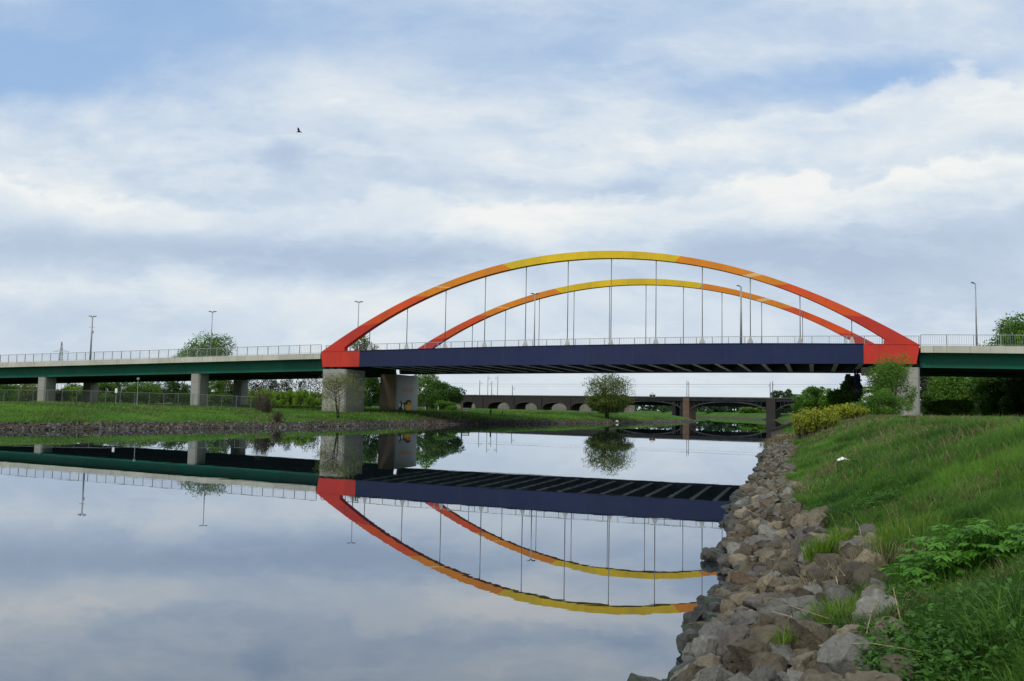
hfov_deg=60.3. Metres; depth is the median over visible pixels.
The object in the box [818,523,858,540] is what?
grass tuft
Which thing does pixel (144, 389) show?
bush
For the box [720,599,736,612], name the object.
rock
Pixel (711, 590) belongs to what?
rock
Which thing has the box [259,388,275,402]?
shrub
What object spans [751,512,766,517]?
rock
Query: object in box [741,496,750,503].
rock
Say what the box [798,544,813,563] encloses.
rock
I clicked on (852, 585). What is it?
rock
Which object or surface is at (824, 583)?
rock
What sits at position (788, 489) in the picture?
rock
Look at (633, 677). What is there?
rock
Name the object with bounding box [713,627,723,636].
rock
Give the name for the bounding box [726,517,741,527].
rock
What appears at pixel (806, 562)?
rock
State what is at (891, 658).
rock
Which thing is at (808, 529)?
rock
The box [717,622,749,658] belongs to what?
rock
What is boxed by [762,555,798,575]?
rock
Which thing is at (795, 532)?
rock
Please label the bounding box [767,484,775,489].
rock
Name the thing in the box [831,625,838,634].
rock
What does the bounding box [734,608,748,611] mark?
rock
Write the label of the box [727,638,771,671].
rock
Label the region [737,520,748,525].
rock
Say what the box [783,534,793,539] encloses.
rock
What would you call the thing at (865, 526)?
rock
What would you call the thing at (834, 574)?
rock
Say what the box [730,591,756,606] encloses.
rock
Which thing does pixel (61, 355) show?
power pylon
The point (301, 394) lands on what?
shrub
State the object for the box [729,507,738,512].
rock
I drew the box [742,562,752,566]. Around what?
rock
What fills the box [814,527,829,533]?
rock
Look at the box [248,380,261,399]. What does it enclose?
tree
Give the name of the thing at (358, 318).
street lamp
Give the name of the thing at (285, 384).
tree
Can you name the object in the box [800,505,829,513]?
rock
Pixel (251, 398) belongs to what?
shrub
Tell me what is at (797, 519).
rock
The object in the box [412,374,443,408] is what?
tree
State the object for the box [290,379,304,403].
tree
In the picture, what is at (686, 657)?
rock
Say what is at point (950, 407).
bush
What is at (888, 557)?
dry tuft
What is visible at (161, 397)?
bush
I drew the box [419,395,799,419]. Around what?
railway viaduct
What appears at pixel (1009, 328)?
tree
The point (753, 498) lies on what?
rock
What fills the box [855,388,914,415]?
bush
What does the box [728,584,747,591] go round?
rock
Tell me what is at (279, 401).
shrub
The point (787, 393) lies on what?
tree
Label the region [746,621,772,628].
rock
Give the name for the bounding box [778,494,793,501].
rock
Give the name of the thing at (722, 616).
rock
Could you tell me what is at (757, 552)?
rock
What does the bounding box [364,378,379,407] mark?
tree
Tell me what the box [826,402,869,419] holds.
broom shrub
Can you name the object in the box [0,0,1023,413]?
sky
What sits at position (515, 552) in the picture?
river water
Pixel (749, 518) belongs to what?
rock
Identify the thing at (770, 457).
riprap
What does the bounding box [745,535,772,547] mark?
rock
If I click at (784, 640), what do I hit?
grass tuft
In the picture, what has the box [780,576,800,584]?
rock
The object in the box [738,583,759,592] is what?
rock
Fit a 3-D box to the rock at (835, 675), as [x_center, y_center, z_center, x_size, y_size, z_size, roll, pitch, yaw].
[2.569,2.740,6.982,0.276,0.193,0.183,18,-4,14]
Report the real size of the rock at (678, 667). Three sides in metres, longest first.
0.528 x 0.447 x 0.194 m
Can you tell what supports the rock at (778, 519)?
on the ground at (666, 416)
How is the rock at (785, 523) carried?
on the ground at (666, 416)
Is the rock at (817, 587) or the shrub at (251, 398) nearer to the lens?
the rock at (817, 587)
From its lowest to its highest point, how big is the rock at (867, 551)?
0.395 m
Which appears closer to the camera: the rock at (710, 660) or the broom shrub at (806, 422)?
the rock at (710, 660)
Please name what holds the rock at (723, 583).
on the ground at (666, 416)
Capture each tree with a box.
[172,329,237,387]
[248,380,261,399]
[253,380,275,391]
[268,380,284,397]
[279,379,293,404]
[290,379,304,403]
[300,379,320,404]
[351,334,378,350]
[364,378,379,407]
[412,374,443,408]
[420,380,466,410]
[582,373,636,417]
[738,407,765,412]
[771,388,794,412]
[790,385,831,412]
[825,379,864,408]
[861,352,919,414]
[920,376,929,413]
[920,376,937,412]
[924,376,981,415]
[966,377,1014,416]
[979,311,1023,345]
[997,377,1023,416]
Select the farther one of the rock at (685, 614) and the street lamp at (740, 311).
the street lamp at (740, 311)
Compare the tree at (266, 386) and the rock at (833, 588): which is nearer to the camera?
the rock at (833, 588)
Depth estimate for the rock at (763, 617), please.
10.00 m
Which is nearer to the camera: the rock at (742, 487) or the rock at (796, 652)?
the rock at (796, 652)
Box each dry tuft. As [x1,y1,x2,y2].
[760,431,800,445]
[785,552,864,588]
[826,590,935,624]
[831,534,932,568]
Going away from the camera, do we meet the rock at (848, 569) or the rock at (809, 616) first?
the rock at (809, 616)
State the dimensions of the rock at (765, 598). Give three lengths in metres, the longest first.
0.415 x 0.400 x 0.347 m
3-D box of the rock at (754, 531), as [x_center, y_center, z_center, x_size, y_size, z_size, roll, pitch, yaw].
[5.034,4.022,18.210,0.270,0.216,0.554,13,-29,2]
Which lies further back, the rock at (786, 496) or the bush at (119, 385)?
the bush at (119, 385)
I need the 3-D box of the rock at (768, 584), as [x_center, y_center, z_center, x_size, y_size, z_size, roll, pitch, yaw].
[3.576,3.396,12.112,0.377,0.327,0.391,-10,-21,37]
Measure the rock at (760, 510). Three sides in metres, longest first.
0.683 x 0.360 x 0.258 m
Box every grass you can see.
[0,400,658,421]
[0,400,678,422]
[774,414,1023,680]
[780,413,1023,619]
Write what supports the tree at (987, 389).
on the ground at (666, 416)
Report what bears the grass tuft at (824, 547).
on the ground at (666, 416)
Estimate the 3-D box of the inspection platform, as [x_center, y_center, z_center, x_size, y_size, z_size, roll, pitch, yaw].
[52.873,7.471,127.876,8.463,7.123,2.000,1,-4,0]
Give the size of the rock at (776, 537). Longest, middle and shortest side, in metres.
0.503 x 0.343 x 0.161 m
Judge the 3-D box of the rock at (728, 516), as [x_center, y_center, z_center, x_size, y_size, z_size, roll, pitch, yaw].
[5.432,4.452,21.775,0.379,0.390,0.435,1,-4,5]
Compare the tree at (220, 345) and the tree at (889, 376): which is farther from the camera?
the tree at (220, 345)
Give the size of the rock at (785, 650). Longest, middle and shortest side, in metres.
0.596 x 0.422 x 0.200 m
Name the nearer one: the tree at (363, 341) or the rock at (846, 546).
the rock at (846, 546)
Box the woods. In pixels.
[1,387,977,415]
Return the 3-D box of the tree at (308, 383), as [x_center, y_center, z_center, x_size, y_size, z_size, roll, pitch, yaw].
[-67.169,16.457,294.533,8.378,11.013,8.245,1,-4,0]
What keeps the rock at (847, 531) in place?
on the ground at (666, 416)
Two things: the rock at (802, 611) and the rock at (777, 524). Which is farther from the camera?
the rock at (777, 524)
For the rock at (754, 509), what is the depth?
22.49 m
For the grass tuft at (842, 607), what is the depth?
9.16 m
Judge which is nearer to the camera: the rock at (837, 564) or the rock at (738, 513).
the rock at (837, 564)
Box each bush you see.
[0,384,20,399]
[12,384,37,400]
[55,388,71,401]
[62,386,82,401]
[64,383,81,387]
[98,382,122,401]
[108,382,141,402]
[122,382,162,402]
[150,381,174,402]
[164,381,190,403]
[208,381,225,395]
[208,393,232,404]
[217,380,233,404]
[433,400,457,410]
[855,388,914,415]
[921,399,975,415]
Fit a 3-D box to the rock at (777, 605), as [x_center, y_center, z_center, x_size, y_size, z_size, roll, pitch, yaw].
[3.345,3.153,10.283,0.943,0.356,0.496,-3,2,14]
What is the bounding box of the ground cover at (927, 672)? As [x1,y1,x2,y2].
[830,478,1023,680]
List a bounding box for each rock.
[627,673,661,680]
[667,651,712,678]
[669,661,695,680]
[676,628,698,654]
[676,663,706,680]
[681,622,703,631]
[681,654,692,661]
[682,611,702,624]
[682,643,693,660]
[683,609,714,617]
[690,635,718,656]
[691,665,734,680]
[693,603,707,609]
[695,621,708,623]
[696,594,724,604]
[696,653,721,667]
[698,610,719,620]
[698,617,731,635]
[700,547,722,561]
[706,584,727,594]
[708,602,720,612]
[711,547,726,553]
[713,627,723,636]
[714,586,734,599]
[715,613,730,621]
[717,553,736,563]
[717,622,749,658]
[718,561,732,570]
[718,581,731,585]
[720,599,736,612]
[721,537,744,547]
[721,567,729,575]
[721,651,734,668]
[723,513,737,520]
[724,583,742,589]
[725,609,734,614]
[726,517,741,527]
[726,542,740,553]
[726,564,751,582]
[726,610,758,624]
[727,553,759,564]
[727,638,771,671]
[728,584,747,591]
[729,494,742,501]
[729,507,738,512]
[729,571,759,583]
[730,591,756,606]
[732,561,742,569]
[733,506,751,517]
[733,543,752,553]
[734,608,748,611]
[735,670,750,676]
[736,525,752,533]
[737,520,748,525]
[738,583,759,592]
[739,484,751,489]
[739,516,754,521]
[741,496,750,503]
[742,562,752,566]
[742,592,794,609]
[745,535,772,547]
[746,571,760,576]
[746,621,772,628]
[747,520,759,527]
[747,542,757,549]
[748,528,757,534]
[748,666,779,680]
[749,507,759,511]
[749,624,790,644]
[750,651,788,673]
[751,494,758,502]
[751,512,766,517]
[751,562,764,570]
[753,547,780,555]
[753,565,767,573]
[755,494,771,502]
[755,512,766,519]
[756,508,766,516]
[756,519,770,528]
[756,575,784,592]
[757,595,823,623]
[758,524,777,536]
[759,489,769,494]
[759,499,774,508]
[759,549,776,561]
[759,613,776,623]
[761,595,787,603]
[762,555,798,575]
[763,539,790,548]
[765,558,773,568]
[766,571,785,577]
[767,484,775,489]
[767,504,774,508]
[767,520,782,528]
[769,643,792,666]
[771,517,784,521]
[772,506,780,515]
[772,535,782,540]
[773,529,787,538]
[774,583,806,594]
[775,617,792,628]
[777,559,799,576]
[777,671,787,680]
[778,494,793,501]
[780,486,792,495]
[780,503,796,517]
[780,549,790,556]
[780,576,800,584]
[781,517,791,528]
[782,542,789,549]
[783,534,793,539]
[786,508,798,515]
[787,668,803,680]
[788,480,800,487]
[788,527,803,538]
[788,566,800,576]
[788,605,814,619]
[789,533,815,556]
[789,618,833,650]
[790,513,809,527]
[791,650,819,671]
[792,503,802,509]
[792,647,811,658]
[795,587,814,596]
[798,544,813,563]
[798,669,825,680]
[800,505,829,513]
[800,562,821,577]
[801,584,822,593]
[803,527,815,533]
[804,558,813,564]
[806,567,830,581]
[806,606,841,622]
[807,509,828,526]
[809,532,830,539]
[813,553,840,568]
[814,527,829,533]
[815,592,826,601]
[816,632,869,674]
[817,575,832,587]
[820,623,842,628]
[821,578,842,590]
[825,582,859,604]
[825,672,842,678]
[829,570,838,578]
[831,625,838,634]
[834,559,847,569]
[835,621,873,635]
[838,562,861,584]
[839,542,853,555]
[840,538,879,546]
[841,527,854,535]
[842,663,878,672]
[842,669,859,678]
[846,546,866,558]
[847,582,859,591]
[851,588,898,623]
[853,549,887,567]
[853,562,891,584]
[858,523,877,535]
[858,532,877,546]
[862,542,875,548]
[862,578,888,588]
[864,584,886,590]
[867,616,909,639]
[870,636,895,649]
[879,654,923,680]
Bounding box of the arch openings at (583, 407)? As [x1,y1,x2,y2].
[456,403,634,412]
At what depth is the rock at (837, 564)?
11.95 m
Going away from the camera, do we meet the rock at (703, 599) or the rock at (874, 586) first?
the rock at (874, 586)
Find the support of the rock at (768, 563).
on the ground at (666, 416)
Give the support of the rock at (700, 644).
on the ground at (666, 416)
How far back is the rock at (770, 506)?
21.58 m
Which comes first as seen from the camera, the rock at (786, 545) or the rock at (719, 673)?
the rock at (719, 673)
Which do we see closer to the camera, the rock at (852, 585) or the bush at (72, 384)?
the rock at (852, 585)
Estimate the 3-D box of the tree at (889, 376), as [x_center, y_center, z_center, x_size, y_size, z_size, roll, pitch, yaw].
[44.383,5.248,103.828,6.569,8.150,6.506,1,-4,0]
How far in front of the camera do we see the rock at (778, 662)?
8.01 m
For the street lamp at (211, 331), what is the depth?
166.43 m
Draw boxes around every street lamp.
[89,316,96,359]
[209,311,216,355]
[354,301,362,349]
[531,293,538,345]
[736,285,741,342]
[971,282,977,345]
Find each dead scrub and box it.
[252,394,276,412]
[254,388,269,409]
[272,411,284,422]
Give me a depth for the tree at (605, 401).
191.70 m
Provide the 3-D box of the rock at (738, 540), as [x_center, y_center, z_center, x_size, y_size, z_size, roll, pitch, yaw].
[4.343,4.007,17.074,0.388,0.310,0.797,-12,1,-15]
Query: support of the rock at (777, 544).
on the ground at (666, 416)
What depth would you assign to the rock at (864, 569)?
10.51 m
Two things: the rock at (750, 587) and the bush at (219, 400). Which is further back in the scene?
the bush at (219, 400)
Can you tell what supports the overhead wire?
hanging from the catenary mast
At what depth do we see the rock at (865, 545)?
12.67 m
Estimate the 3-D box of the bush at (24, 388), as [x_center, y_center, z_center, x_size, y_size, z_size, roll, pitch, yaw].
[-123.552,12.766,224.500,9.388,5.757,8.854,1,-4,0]
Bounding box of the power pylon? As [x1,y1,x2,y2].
[54,342,68,389]
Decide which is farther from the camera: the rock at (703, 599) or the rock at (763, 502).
the rock at (763, 502)
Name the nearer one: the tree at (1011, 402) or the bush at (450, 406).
the tree at (1011, 402)
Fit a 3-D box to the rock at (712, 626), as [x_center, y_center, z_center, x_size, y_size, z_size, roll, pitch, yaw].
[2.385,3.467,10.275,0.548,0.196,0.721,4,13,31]
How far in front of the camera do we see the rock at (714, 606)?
11.86 m
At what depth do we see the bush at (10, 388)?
214.61 m
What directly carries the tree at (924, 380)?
on the ground at (666, 416)
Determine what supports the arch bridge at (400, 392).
on the ground at (666, 416)
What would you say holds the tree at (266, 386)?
on the ground at (666, 416)
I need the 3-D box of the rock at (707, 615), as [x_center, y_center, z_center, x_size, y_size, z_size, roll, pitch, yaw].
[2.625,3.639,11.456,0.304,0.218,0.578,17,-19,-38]
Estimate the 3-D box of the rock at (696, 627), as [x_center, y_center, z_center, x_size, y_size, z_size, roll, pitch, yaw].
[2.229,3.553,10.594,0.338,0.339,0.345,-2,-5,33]
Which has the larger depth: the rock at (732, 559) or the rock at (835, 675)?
the rock at (732, 559)
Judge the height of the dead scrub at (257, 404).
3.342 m
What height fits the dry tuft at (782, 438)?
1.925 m
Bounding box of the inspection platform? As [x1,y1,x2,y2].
[847,367,872,401]
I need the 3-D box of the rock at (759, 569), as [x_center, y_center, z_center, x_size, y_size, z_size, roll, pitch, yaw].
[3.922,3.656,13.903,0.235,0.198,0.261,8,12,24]
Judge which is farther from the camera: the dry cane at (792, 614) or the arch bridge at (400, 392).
the arch bridge at (400, 392)
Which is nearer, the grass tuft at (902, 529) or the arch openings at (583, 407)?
the grass tuft at (902, 529)
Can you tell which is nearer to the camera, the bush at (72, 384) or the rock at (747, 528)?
the rock at (747, 528)
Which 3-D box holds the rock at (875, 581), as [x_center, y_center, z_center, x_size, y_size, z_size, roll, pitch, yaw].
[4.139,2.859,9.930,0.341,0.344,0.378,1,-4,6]
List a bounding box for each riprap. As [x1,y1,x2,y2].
[0,417,695,429]
[672,432,901,680]
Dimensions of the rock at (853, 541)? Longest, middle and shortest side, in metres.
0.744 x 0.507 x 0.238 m
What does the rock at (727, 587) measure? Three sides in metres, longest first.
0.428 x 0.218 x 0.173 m
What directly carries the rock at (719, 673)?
on the ground at (666, 416)
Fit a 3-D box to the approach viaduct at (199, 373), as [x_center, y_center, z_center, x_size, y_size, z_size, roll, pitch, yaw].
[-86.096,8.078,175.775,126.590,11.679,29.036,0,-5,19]
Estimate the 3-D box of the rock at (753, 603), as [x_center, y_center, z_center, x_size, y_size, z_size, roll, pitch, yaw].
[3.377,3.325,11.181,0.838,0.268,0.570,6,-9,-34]
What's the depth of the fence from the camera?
132.64 m
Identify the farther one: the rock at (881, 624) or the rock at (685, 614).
the rock at (685, 614)
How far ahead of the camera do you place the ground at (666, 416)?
121.99 m
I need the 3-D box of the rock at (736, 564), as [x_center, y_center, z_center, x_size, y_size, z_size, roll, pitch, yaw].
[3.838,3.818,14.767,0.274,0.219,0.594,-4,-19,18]
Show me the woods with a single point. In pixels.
(708, 409)
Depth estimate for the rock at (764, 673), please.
7.69 m
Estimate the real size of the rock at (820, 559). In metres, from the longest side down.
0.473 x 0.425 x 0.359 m
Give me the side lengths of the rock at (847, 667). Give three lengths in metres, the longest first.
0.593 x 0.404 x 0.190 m
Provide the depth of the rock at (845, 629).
8.12 m
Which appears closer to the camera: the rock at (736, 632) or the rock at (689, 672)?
the rock at (689, 672)
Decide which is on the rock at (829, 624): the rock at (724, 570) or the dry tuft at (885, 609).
the dry tuft at (885, 609)
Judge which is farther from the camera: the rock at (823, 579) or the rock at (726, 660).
the rock at (823, 579)
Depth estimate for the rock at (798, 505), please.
20.00 m
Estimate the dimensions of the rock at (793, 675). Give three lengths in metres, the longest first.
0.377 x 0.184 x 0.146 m
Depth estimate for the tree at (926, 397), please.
159.38 m
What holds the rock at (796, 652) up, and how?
on the ground at (666, 416)
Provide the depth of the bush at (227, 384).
213.89 m
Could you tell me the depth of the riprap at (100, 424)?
103.72 m
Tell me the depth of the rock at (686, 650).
9.71 m
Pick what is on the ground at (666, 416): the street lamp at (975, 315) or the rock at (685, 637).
the rock at (685, 637)
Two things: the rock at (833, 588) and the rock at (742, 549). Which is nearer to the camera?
the rock at (833, 588)
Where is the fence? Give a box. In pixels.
[0,389,255,408]
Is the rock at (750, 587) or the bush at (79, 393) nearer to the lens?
the rock at (750, 587)
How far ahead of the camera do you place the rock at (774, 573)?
12.54 m
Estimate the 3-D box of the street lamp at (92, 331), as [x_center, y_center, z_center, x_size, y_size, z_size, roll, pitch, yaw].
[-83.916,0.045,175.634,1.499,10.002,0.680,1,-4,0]
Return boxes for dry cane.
[772,605,828,618]
[818,643,919,651]
[866,598,875,632]
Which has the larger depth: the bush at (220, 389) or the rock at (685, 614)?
the bush at (220, 389)
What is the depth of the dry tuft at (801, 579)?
11.56 m
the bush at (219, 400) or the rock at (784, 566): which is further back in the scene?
the bush at (219, 400)
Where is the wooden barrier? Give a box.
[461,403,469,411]
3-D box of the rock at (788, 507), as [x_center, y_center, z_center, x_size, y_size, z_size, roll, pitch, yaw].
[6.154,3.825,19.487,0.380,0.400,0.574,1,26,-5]
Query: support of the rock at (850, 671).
on the ground at (666, 416)
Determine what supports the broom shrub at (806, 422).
on the ground at (666, 416)
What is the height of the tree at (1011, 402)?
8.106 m
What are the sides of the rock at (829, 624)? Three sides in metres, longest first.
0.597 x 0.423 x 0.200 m
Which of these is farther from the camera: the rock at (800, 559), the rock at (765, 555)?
the rock at (765, 555)
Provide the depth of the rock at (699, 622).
11.08 m
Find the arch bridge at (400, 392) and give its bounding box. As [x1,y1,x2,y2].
[321,251,920,415]
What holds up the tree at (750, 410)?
on the ground at (666, 416)
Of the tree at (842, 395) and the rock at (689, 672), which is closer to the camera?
the rock at (689, 672)
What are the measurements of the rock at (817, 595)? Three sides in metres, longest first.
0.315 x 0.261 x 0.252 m
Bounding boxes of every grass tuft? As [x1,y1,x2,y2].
[761,623,798,646]
[797,586,881,622]
[798,530,854,561]
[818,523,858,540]
[850,509,958,551]
[927,563,1023,660]
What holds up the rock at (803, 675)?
on the ground at (666, 416)
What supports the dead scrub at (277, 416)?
on the ground at (666, 416)
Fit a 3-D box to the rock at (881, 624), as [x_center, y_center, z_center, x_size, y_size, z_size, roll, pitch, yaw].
[3.329,2.642,7.796,0.419,0.350,0.404,12,11,-11]
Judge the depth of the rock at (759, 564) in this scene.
14.06 m
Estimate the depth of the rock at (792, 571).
12.77 m
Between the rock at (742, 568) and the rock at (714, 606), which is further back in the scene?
the rock at (742, 568)
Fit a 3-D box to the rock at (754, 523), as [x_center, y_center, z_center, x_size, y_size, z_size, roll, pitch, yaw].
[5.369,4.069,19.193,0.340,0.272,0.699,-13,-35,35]
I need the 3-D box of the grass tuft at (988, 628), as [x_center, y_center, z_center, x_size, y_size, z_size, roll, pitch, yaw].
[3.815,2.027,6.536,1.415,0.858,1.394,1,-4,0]
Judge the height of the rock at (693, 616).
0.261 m
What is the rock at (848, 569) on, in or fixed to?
on the ground at (666, 416)
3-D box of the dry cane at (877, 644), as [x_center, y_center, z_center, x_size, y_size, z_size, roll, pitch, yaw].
[2.866,2.499,7.140,0.086,0.225,1.059,3,-5,-21]
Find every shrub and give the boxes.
[247,389,264,404]
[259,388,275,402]
[271,390,288,405]
[282,389,295,405]
[292,389,308,405]
[306,391,320,406]
[788,406,840,439]
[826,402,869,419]
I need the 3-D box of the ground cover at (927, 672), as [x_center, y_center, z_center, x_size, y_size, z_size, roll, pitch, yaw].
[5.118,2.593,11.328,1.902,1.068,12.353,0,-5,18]
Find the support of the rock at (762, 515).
on the ground at (666, 416)
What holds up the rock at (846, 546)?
on the ground at (666, 416)
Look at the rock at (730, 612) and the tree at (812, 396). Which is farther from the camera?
the tree at (812, 396)
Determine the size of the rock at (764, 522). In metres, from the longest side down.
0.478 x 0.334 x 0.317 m
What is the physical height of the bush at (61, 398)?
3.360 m
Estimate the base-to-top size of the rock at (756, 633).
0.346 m
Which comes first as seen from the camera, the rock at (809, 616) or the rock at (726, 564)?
the rock at (809, 616)
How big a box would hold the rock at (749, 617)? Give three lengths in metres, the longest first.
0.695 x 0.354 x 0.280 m
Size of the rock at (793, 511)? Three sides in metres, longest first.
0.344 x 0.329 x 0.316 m
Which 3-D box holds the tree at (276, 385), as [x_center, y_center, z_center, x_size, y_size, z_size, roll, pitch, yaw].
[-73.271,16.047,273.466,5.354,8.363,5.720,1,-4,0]
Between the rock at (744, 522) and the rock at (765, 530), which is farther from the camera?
the rock at (744, 522)
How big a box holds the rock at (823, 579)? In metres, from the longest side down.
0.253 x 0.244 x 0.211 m
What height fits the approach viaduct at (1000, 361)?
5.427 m
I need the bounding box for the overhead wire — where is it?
[577,384,837,386]
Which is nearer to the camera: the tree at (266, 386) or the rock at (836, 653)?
the rock at (836, 653)
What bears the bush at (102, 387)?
on the ground at (666, 416)
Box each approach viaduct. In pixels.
[0,344,395,405]
[901,334,1023,377]
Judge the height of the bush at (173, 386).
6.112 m
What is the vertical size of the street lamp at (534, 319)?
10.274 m
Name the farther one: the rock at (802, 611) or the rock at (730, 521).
the rock at (730, 521)
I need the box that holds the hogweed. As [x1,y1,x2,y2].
[874,518,1023,591]
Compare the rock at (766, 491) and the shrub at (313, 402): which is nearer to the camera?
the rock at (766, 491)
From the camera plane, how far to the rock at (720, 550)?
16.74 m
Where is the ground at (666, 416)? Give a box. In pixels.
[0,400,1022,680]
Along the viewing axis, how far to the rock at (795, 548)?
14.22 m
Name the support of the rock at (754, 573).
on the ground at (666, 416)
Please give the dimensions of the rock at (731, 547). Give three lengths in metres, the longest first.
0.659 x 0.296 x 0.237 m
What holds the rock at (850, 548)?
on the ground at (666, 416)
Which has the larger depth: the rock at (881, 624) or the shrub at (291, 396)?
the shrub at (291, 396)
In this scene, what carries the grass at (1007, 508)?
on the ground at (666, 416)
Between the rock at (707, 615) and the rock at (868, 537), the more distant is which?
the rock at (868, 537)
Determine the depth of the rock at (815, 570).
11.70 m
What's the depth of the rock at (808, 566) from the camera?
12.51 m
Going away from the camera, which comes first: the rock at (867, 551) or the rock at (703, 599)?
the rock at (867, 551)
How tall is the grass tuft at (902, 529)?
0.882 m
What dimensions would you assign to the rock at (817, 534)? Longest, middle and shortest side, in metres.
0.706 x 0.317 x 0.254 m
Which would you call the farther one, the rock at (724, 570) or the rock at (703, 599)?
the rock at (724, 570)
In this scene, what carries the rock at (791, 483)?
on the ground at (666, 416)
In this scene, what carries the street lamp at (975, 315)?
on the approach viaduct at (1000, 361)
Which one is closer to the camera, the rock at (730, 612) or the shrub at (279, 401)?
the rock at (730, 612)
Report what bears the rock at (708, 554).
on the ground at (666, 416)
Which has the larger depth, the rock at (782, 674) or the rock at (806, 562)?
the rock at (806, 562)
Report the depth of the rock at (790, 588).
11.49 m
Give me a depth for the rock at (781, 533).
16.65 m
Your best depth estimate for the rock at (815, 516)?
16.63 m
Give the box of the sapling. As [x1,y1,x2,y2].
[314,369,367,417]
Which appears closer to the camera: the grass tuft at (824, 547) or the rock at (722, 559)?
the grass tuft at (824, 547)
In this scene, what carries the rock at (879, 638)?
on the ground at (666, 416)
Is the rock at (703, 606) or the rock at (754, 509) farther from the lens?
the rock at (754, 509)
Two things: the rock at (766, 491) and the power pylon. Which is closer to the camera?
the rock at (766, 491)
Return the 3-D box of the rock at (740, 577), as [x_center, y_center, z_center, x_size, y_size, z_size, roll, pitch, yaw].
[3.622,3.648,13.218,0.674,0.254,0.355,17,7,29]
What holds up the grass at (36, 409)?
on the ground at (666, 416)
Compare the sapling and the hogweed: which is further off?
the sapling
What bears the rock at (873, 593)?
on the ground at (666, 416)
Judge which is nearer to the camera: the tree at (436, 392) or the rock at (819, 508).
the rock at (819, 508)
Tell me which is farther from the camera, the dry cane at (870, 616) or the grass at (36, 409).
the grass at (36, 409)
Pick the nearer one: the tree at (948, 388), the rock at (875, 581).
the rock at (875, 581)
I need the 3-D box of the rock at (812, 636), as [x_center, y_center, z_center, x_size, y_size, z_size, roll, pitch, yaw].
[2.895,2.893,8.440,0.521,0.395,0.468,18,-7,35]
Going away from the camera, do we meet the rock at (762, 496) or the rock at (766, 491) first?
the rock at (762, 496)
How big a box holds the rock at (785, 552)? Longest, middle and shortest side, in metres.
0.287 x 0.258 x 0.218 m
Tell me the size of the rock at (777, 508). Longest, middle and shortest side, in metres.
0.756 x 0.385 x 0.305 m
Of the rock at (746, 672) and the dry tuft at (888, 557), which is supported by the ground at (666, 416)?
the rock at (746, 672)
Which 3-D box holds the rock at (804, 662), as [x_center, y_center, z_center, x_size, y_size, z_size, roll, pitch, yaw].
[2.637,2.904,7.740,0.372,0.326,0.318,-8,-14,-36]
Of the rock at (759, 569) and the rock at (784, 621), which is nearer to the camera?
the rock at (784, 621)
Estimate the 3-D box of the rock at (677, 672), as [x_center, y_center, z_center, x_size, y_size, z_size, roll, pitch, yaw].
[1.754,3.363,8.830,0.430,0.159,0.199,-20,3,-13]
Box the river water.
[0,417,786,680]
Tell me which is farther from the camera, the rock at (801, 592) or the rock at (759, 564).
the rock at (759, 564)
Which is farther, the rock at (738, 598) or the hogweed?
the rock at (738, 598)
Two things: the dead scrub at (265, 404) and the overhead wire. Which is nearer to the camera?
the dead scrub at (265, 404)
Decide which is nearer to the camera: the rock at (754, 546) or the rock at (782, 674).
the rock at (782, 674)
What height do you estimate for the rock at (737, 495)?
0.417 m
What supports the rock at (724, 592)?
on the ground at (666, 416)

